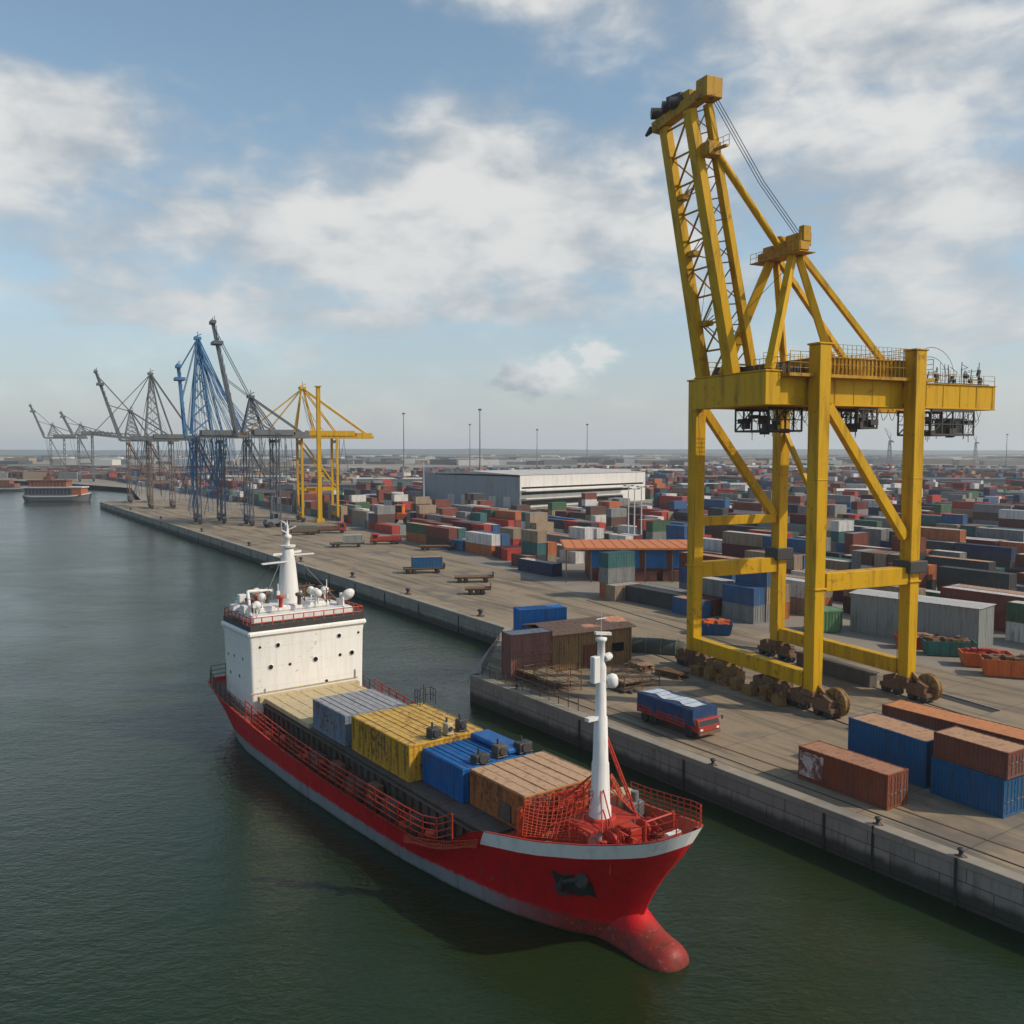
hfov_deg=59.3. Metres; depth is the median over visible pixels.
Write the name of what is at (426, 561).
shipping container
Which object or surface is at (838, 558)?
shipping container
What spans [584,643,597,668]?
door
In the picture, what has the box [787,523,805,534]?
shipping container
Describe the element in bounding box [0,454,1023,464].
town
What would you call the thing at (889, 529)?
shipping container
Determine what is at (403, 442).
light mast
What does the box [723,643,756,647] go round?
trench kerb
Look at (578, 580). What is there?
ground
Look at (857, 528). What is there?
shipping container
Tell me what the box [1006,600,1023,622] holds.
shipping container
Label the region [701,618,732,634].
skip bin
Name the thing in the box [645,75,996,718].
gantry crane
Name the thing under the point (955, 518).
shipping container
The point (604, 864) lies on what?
cargo ship
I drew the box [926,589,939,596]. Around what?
shipping container
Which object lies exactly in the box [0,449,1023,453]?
hills
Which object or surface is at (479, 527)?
shipping container
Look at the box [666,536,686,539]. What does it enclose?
shipping container
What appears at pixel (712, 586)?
shipping container
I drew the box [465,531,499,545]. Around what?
shipping container
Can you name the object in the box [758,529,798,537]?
shipping container
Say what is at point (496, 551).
shipping container
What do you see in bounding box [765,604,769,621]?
shipping container
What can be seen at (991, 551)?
shipping container
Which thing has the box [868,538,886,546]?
shipping container
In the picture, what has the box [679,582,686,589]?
shipping container
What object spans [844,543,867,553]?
shipping container
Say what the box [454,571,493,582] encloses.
flatbed trailer
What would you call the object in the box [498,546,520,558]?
shipping container
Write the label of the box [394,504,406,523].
wheel loader
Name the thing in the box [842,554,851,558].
shipping container
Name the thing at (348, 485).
storage shed
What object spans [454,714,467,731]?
generator
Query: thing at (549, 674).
scaffold
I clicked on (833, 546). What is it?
shipping container
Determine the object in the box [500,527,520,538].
shipping container
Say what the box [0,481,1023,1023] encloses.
water
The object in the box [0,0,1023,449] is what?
sky
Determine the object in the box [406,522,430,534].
shipping container
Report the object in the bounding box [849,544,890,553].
shipping container
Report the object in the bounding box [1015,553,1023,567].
shipping container
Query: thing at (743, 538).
shipping container
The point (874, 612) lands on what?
storage shed
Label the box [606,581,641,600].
shipping container
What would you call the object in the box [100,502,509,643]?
quay wall
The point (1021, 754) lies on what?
door
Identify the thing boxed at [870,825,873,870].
fender chain
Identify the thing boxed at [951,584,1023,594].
shipping container
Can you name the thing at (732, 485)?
storage shed
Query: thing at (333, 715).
cargo box
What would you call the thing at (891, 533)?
shipping container
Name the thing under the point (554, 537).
shipping container
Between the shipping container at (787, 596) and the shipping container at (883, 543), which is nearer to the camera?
the shipping container at (787, 596)
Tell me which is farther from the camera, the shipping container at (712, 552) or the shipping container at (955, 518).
the shipping container at (955, 518)
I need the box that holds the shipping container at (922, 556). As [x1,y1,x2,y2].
[920,553,931,559]
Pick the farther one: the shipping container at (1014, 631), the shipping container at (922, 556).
the shipping container at (922, 556)
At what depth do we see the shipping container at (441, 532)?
234.64 m
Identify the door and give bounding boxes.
[448,494,453,503]
[461,494,464,503]
[489,496,495,505]
[500,800,510,823]
[503,497,509,506]
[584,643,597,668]
[888,774,897,807]
[897,771,906,803]
[926,742,932,785]
[1004,778,1014,814]
[1009,752,1018,776]
[1013,775,1023,811]
[1018,750,1023,773]
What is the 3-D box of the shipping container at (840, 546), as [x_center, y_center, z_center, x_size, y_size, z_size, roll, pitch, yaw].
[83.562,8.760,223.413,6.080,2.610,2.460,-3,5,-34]
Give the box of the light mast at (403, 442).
[402,413,404,466]
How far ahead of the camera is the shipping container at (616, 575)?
155.18 m
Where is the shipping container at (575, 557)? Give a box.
[559,550,583,563]
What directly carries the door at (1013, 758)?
in the shipping container at (990, 754)
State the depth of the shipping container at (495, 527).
244.26 m
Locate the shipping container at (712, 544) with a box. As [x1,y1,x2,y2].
[703,537,721,551]
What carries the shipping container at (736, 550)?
on the shipping container
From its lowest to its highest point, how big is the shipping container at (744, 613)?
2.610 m
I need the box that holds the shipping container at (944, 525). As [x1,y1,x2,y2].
[936,523,961,528]
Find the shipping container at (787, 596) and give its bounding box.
[785,584,790,601]
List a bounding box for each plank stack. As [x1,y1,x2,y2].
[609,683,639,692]
[625,658,654,670]
[653,666,689,678]
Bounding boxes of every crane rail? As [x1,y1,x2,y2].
[587,600,972,716]
[653,654,847,724]
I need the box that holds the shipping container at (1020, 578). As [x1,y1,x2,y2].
[1017,572,1023,584]
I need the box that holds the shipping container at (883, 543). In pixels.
[880,540,888,547]
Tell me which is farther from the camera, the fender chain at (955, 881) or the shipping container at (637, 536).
the shipping container at (637, 536)
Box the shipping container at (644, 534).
[643,530,645,539]
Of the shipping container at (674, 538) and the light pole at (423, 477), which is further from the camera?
the light pole at (423, 477)
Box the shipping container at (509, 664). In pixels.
[501,653,552,680]
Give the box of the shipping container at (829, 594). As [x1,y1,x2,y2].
[786,574,832,597]
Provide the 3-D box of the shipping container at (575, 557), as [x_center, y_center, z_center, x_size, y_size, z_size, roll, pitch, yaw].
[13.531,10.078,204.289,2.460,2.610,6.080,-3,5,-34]
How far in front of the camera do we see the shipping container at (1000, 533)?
230.28 m
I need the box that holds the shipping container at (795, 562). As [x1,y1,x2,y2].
[745,550,802,569]
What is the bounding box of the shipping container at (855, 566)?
[851,563,860,568]
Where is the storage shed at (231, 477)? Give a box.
[214,475,290,481]
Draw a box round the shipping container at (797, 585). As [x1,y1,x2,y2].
[786,577,804,598]
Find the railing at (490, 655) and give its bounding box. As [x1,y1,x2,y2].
[482,631,578,710]
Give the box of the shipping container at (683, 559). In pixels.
[679,551,737,567]
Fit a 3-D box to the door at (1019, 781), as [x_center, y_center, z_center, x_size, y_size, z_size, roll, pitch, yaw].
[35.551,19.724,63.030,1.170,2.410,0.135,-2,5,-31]
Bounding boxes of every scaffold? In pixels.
[516,660,581,694]
[606,663,659,689]
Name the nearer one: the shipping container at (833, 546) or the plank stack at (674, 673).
the plank stack at (674, 673)
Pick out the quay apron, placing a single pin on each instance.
(756, 727)
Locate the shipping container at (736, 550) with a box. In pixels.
[722,543,762,557]
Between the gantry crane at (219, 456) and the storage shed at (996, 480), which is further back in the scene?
the storage shed at (996, 480)
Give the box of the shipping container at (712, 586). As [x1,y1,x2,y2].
[702,577,734,596]
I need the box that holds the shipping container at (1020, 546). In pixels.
[999,541,1023,553]
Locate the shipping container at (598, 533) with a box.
[589,527,603,538]
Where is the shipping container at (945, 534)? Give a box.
[920,526,965,541]
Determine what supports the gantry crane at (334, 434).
on the quay apron
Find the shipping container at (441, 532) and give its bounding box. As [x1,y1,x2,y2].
[426,525,456,538]
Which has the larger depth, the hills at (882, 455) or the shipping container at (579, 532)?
the hills at (882, 455)
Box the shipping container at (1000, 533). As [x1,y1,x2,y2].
[975,527,1023,540]
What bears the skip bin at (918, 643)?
on the ground
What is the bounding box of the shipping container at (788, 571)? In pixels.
[786,569,800,573]
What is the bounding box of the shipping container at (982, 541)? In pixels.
[966,538,998,545]
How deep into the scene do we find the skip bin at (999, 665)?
100.53 m
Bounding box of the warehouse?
[422,467,644,506]
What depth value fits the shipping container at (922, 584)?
157.10 m
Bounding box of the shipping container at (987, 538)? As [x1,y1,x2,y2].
[966,537,1007,540]
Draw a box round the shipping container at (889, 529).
[868,527,892,538]
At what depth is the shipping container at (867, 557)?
178.29 m
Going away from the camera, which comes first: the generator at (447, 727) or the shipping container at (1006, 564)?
the generator at (447, 727)
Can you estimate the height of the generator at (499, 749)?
1.175 m
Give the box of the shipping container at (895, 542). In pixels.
[892,536,926,550]
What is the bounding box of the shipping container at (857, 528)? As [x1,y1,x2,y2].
[854,525,869,531]
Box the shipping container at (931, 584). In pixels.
[927,579,935,589]
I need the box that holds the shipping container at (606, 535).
[604,532,617,539]
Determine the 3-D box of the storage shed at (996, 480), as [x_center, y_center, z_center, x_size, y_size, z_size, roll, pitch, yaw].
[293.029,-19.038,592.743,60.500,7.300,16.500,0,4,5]
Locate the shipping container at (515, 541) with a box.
[510,539,520,545]
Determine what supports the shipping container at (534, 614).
on the shipping container
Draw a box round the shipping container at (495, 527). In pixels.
[481,523,499,532]
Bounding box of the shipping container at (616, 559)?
[599,550,634,568]
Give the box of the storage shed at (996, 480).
[922,477,1005,483]
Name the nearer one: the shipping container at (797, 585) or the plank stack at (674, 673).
the plank stack at (674, 673)
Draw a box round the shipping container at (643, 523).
[637,518,660,529]
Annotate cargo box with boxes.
[313,688,406,746]
[351,702,482,782]
[422,729,531,802]
[470,750,590,829]
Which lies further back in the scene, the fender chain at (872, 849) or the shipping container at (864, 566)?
the shipping container at (864, 566)
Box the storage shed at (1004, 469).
[940,468,1023,470]
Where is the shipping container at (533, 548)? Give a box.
[521,541,545,554]
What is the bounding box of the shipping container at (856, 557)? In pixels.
[851,549,878,563]
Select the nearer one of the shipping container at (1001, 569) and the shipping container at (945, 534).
the shipping container at (1001, 569)
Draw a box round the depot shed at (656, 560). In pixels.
[560,539,686,581]
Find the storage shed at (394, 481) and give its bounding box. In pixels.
[355,477,421,485]
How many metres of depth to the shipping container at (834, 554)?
199.72 m
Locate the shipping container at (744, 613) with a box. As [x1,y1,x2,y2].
[722,601,764,623]
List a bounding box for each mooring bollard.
[476,609,483,615]
[708,758,716,765]
[872,816,883,825]
[954,847,967,857]
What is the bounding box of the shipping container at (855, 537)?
[844,532,868,543]
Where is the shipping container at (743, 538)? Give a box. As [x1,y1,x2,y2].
[722,530,770,546]
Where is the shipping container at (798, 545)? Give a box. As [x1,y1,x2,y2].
[763,535,805,552]
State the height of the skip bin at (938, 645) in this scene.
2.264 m
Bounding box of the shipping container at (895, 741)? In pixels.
[848,712,934,788]
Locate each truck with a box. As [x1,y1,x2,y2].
[282,525,316,534]
[317,522,345,533]
[370,533,401,544]
[637,687,722,737]
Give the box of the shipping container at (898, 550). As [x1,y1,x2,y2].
[891,548,925,553]
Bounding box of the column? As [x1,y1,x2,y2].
[314,386,324,521]
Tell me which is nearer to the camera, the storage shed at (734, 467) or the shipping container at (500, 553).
the shipping container at (500, 553)
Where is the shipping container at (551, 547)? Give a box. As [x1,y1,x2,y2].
[546,541,556,554]
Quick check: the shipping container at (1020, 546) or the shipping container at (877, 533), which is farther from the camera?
the shipping container at (877, 533)
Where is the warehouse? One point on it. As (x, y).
(531, 487)
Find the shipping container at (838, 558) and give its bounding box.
[826,556,850,560]
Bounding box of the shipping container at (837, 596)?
[832,590,843,601]
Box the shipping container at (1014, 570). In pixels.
[1007,567,1023,572]
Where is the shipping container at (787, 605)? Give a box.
[785,602,789,618]
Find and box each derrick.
[885,429,893,463]
[972,436,978,464]
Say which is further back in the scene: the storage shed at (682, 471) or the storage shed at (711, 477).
the storage shed at (682, 471)
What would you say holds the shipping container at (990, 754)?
on the shipping container at (1002, 798)
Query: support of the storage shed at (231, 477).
on the ground
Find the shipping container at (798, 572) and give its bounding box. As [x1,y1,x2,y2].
[791,570,804,575]
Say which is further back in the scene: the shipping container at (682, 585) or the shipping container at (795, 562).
the shipping container at (795, 562)
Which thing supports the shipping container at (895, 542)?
on the shipping container at (898, 550)
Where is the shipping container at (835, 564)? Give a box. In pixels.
[825,558,850,569]
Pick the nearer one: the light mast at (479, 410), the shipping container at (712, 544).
the shipping container at (712, 544)
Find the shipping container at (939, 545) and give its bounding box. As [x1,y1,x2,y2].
[926,539,958,550]
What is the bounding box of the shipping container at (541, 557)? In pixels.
[524,553,545,560]
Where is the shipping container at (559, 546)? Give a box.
[557,543,563,555]
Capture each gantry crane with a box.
[29,403,87,479]
[59,411,112,481]
[87,368,198,508]
[93,367,178,502]
[173,332,254,523]
[209,316,310,525]
[239,382,373,521]
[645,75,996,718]
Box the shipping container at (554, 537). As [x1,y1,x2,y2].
[547,533,568,543]
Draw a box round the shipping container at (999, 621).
[994,612,1005,631]
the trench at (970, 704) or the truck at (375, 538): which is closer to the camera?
the trench at (970, 704)
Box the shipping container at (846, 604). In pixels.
[843,596,850,613]
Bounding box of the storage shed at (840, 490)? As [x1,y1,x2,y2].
[827,488,894,494]
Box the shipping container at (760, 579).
[735,572,770,586]
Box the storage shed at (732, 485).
[675,483,746,488]
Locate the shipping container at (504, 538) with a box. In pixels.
[478,530,509,544]
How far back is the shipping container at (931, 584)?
158.55 m
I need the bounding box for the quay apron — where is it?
[104,499,1023,874]
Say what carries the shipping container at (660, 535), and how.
on the shipping container
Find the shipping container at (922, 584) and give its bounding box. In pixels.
[919,580,926,588]
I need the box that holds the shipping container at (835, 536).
[830,531,853,541]
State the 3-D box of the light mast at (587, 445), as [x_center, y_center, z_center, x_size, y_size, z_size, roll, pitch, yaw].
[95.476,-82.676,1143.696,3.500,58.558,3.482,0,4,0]
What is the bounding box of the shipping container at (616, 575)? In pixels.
[599,566,634,583]
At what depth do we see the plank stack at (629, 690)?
94.56 m
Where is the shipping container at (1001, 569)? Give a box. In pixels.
[996,567,1005,571]
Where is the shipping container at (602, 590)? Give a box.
[599,581,635,597]
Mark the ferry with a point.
(48, 489)
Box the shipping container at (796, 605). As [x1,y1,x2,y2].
[789,596,803,614]
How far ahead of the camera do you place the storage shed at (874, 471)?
774.46 m
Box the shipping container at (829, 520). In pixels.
[826,518,840,529]
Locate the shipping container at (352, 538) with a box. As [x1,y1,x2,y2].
[343,534,361,542]
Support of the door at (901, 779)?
in the shipping container at (870, 780)
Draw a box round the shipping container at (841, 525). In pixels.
[830,520,853,531]
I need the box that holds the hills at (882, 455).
[0,453,1023,456]
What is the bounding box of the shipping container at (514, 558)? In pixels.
[511,553,535,565]
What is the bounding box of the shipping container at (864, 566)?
[861,565,873,568]
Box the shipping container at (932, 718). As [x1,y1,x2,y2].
[882,699,1023,744]
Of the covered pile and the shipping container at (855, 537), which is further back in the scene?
the shipping container at (855, 537)
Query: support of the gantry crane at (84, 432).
on the ground
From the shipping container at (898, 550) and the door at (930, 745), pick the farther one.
the shipping container at (898, 550)
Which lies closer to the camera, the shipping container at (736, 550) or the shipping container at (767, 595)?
the shipping container at (767, 595)
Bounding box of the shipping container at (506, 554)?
[501,547,520,560]
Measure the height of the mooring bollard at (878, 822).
0.540 m
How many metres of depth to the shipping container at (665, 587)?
149.72 m
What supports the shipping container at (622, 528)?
on the shipping container
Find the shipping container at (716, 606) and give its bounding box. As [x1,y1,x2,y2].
[685,594,721,616]
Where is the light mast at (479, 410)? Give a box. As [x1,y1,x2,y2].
[478,409,480,469]
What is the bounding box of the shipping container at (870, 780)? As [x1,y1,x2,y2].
[798,740,908,810]
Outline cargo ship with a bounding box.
[208,520,703,972]
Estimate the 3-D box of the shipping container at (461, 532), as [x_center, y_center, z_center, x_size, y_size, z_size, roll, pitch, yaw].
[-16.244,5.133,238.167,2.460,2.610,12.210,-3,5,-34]
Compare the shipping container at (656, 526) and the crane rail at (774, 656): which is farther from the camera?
the shipping container at (656, 526)
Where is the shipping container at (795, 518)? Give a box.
[790,513,832,523]
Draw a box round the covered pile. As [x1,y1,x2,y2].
[631,636,685,655]
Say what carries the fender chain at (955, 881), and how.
attached to the quay wall at (991, 891)
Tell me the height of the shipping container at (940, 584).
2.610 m
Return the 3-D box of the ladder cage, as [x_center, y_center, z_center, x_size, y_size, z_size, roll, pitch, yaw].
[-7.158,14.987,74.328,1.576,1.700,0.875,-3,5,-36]
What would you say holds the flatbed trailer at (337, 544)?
on the quay apron
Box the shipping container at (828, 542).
[826,537,830,548]
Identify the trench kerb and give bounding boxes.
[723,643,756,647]
[942,693,1000,710]
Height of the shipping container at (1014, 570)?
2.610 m
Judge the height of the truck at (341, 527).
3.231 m
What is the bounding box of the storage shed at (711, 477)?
[687,475,789,479]
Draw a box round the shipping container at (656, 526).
[646,520,670,531]
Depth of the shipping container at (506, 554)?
207.31 m
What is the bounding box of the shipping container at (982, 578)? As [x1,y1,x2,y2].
[937,565,1016,589]
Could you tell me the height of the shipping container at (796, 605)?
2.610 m
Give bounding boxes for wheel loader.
[263,513,292,527]
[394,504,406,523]
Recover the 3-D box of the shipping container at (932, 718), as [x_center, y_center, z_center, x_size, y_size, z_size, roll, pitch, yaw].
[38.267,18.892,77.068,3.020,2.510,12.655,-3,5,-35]
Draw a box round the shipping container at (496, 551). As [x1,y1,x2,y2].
[495,545,519,557]
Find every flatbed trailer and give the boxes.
[329,542,363,547]
[403,562,444,573]
[419,542,454,550]
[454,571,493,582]
[465,582,490,594]
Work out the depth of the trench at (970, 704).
90.36 m
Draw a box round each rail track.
[519,682,1023,867]
[542,684,1023,852]
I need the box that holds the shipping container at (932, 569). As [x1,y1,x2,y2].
[927,564,936,579]
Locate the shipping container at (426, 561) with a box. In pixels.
[411,555,442,567]
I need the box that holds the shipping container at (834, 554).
[826,551,845,557]
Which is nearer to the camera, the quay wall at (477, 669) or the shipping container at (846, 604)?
the quay wall at (477, 669)
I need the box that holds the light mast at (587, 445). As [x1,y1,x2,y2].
[586,424,587,464]
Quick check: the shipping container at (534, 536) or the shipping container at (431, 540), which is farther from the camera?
the shipping container at (431, 540)
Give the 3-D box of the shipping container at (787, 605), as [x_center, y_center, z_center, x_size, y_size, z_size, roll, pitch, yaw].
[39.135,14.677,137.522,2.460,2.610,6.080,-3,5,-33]
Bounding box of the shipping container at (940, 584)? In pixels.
[937,581,1016,590]
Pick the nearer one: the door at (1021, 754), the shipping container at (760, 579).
the door at (1021, 754)
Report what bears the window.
in the shed at (575, 643)
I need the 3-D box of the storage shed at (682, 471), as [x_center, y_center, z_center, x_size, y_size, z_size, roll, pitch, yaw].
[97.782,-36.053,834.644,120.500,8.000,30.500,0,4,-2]
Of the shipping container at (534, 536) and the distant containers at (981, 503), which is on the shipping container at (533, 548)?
the shipping container at (534, 536)
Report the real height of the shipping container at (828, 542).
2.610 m
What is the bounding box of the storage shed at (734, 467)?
[721,466,871,468]
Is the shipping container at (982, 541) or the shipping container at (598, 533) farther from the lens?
the shipping container at (598, 533)
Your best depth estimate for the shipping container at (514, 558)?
197.09 m
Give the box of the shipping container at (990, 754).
[933,726,1023,779]
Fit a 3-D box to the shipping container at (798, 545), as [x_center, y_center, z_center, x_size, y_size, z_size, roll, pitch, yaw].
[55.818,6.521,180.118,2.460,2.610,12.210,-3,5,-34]
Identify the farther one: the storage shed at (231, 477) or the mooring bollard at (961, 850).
the storage shed at (231, 477)
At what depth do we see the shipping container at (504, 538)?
216.46 m
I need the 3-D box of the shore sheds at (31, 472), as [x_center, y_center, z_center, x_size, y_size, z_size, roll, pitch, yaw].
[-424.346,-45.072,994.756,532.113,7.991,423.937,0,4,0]
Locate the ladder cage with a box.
[414,683,435,704]
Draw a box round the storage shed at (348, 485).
[281,483,385,490]
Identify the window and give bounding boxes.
[612,642,623,651]
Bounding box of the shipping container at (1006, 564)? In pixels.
[967,556,1014,571]
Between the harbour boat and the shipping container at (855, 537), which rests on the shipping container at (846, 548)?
the shipping container at (855, 537)
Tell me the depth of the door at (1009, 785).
62.41 m
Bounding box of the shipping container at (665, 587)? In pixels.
[638,583,686,592]
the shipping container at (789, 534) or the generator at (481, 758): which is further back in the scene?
the shipping container at (789, 534)
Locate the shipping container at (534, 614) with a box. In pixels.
[513,604,566,629]
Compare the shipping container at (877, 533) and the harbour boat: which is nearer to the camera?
the shipping container at (877, 533)
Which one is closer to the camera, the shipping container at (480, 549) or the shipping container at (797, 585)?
the shipping container at (797, 585)
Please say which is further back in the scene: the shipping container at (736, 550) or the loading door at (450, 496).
the loading door at (450, 496)
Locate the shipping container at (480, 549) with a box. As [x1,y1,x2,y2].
[465,542,499,556]
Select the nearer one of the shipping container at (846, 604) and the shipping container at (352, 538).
the shipping container at (846, 604)
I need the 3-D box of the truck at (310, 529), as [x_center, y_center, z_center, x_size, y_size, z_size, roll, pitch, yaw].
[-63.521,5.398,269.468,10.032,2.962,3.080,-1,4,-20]
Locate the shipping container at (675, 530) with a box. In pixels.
[666,524,686,537]
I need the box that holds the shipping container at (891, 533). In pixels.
[889,531,895,541]
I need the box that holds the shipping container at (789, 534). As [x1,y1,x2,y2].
[747,529,792,537]
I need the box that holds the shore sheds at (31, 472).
[0,465,340,478]
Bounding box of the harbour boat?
[0,472,25,490]
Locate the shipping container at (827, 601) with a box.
[824,597,832,605]
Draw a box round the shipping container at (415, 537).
[406,532,425,543]
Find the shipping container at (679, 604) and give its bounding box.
[672,595,711,617]
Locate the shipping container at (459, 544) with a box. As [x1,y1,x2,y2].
[451,539,464,550]
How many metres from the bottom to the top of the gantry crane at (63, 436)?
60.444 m
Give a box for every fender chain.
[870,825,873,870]
[953,857,957,906]
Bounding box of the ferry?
[21,466,91,501]
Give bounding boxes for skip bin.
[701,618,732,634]
[893,632,939,648]
[920,635,977,656]
[958,647,1014,666]
[979,653,1023,678]
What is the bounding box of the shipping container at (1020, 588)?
[1016,584,1023,591]
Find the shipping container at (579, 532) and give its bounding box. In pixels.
[568,526,592,539]
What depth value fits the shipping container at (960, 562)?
166.78 m
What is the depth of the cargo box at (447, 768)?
63.07 m
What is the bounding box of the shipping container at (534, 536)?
[521,529,546,542]
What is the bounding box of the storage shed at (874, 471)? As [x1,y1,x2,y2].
[828,470,927,473]
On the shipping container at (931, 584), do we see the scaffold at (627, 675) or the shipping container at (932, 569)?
the shipping container at (932, 569)
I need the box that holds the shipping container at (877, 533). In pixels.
[860,527,886,539]
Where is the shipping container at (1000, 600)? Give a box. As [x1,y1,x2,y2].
[940,585,1023,613]
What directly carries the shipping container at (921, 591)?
on the shipping container at (846, 604)
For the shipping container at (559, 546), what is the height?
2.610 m
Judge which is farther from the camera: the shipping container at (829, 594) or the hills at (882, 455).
the hills at (882, 455)
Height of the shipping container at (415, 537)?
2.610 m
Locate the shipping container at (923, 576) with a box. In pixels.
[888,563,927,580]
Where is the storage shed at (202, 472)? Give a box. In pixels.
[143,471,228,477]
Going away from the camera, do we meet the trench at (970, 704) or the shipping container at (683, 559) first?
the trench at (970, 704)
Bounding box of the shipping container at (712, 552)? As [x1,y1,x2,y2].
[703,550,721,554]
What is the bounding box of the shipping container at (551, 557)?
[546,554,556,561]
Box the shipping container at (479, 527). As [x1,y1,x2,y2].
[472,523,491,531]
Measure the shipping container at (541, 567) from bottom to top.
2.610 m
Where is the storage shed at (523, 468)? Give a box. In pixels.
[421,467,558,469]
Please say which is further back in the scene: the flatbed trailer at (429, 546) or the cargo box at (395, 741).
the flatbed trailer at (429, 546)
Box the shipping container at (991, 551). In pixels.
[954,542,1017,560]
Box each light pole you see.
[420,461,426,496]
[623,485,633,532]
[629,488,639,534]
[636,486,646,534]
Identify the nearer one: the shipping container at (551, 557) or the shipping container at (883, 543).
the shipping container at (551, 557)
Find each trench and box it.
[729,645,758,650]
[940,694,997,711]
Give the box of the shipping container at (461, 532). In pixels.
[436,525,465,537]
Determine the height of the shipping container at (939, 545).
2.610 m
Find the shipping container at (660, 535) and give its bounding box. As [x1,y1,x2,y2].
[646,531,665,539]
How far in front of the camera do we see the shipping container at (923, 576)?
157.07 m
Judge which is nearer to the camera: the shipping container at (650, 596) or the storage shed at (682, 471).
the shipping container at (650, 596)
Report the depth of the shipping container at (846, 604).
140.31 m
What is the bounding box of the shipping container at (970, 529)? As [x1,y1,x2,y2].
[960,525,987,535]
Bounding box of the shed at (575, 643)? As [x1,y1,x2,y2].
[521,615,636,671]
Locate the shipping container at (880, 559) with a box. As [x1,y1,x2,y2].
[874,551,899,566]
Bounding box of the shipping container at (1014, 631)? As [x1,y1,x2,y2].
[1005,621,1023,642]
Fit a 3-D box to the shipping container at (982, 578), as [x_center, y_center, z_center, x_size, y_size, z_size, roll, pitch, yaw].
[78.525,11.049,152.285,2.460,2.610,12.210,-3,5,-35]
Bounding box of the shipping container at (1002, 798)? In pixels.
[930,756,1023,818]
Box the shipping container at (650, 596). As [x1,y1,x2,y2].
[625,584,686,609]
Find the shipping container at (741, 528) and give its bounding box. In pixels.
[728,524,769,531]
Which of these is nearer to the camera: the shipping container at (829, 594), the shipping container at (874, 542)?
the shipping container at (829, 594)
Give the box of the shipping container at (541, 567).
[518,557,561,576]
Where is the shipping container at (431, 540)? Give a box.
[426,535,457,548]
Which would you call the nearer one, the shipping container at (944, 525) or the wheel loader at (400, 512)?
the shipping container at (944, 525)
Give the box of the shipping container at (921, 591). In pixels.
[843,585,925,596]
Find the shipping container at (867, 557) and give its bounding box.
[861,550,887,565]
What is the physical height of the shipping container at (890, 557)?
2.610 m
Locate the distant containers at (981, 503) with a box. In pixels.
[105,462,1023,539]
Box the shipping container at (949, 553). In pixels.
[931,549,966,557]
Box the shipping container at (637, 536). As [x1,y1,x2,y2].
[618,533,641,539]
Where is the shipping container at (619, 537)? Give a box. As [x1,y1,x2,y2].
[609,534,632,539]
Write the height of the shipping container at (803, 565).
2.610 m
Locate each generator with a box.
[425,722,441,739]
[442,717,453,735]
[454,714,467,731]
[469,748,490,764]
[491,738,507,758]
[514,736,532,753]
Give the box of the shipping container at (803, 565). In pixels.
[754,549,804,568]
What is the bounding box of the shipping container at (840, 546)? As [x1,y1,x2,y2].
[837,542,843,552]
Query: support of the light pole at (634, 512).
on the ground
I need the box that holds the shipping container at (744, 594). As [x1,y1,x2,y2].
[722,582,764,605]
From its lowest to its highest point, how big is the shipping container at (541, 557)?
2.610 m
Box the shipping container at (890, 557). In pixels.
[887,553,898,566]
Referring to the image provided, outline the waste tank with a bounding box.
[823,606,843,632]
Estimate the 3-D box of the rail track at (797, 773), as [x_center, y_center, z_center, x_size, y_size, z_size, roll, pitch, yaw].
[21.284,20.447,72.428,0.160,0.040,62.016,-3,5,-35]
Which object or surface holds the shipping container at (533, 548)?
on the shipping container at (541, 557)
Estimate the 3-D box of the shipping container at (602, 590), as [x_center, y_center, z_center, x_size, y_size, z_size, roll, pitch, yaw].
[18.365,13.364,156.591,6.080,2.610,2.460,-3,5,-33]
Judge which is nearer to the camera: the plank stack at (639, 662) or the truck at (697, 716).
the truck at (697, 716)
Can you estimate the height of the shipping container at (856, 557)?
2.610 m
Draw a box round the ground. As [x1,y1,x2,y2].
[0,454,1023,685]
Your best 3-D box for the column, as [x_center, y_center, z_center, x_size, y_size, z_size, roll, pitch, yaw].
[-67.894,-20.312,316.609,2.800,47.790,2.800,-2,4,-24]
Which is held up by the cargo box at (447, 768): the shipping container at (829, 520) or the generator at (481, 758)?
the generator at (481, 758)
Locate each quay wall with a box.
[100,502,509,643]
[469,628,511,677]
[470,673,1023,932]
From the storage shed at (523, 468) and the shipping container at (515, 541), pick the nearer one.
the shipping container at (515, 541)
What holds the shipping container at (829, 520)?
on the shipping container
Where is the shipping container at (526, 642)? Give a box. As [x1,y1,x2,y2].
[501,627,552,657]
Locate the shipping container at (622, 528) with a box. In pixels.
[618,525,636,533]
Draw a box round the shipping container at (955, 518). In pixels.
[941,513,967,523]
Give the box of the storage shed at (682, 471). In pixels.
[615,469,684,474]
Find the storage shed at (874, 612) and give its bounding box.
[849,589,995,647]
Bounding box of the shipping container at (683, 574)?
[679,567,734,582]
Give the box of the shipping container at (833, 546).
[831,541,836,551]
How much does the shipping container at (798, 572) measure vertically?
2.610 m
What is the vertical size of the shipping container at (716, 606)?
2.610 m
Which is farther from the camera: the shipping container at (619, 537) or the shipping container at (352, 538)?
the shipping container at (352, 538)
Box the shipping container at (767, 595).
[735,582,769,604]
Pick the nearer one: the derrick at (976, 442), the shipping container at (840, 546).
the shipping container at (840, 546)
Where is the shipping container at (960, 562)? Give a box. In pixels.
[925,555,995,570]
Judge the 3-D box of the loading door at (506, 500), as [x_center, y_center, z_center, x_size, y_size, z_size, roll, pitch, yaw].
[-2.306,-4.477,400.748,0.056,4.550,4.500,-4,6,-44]

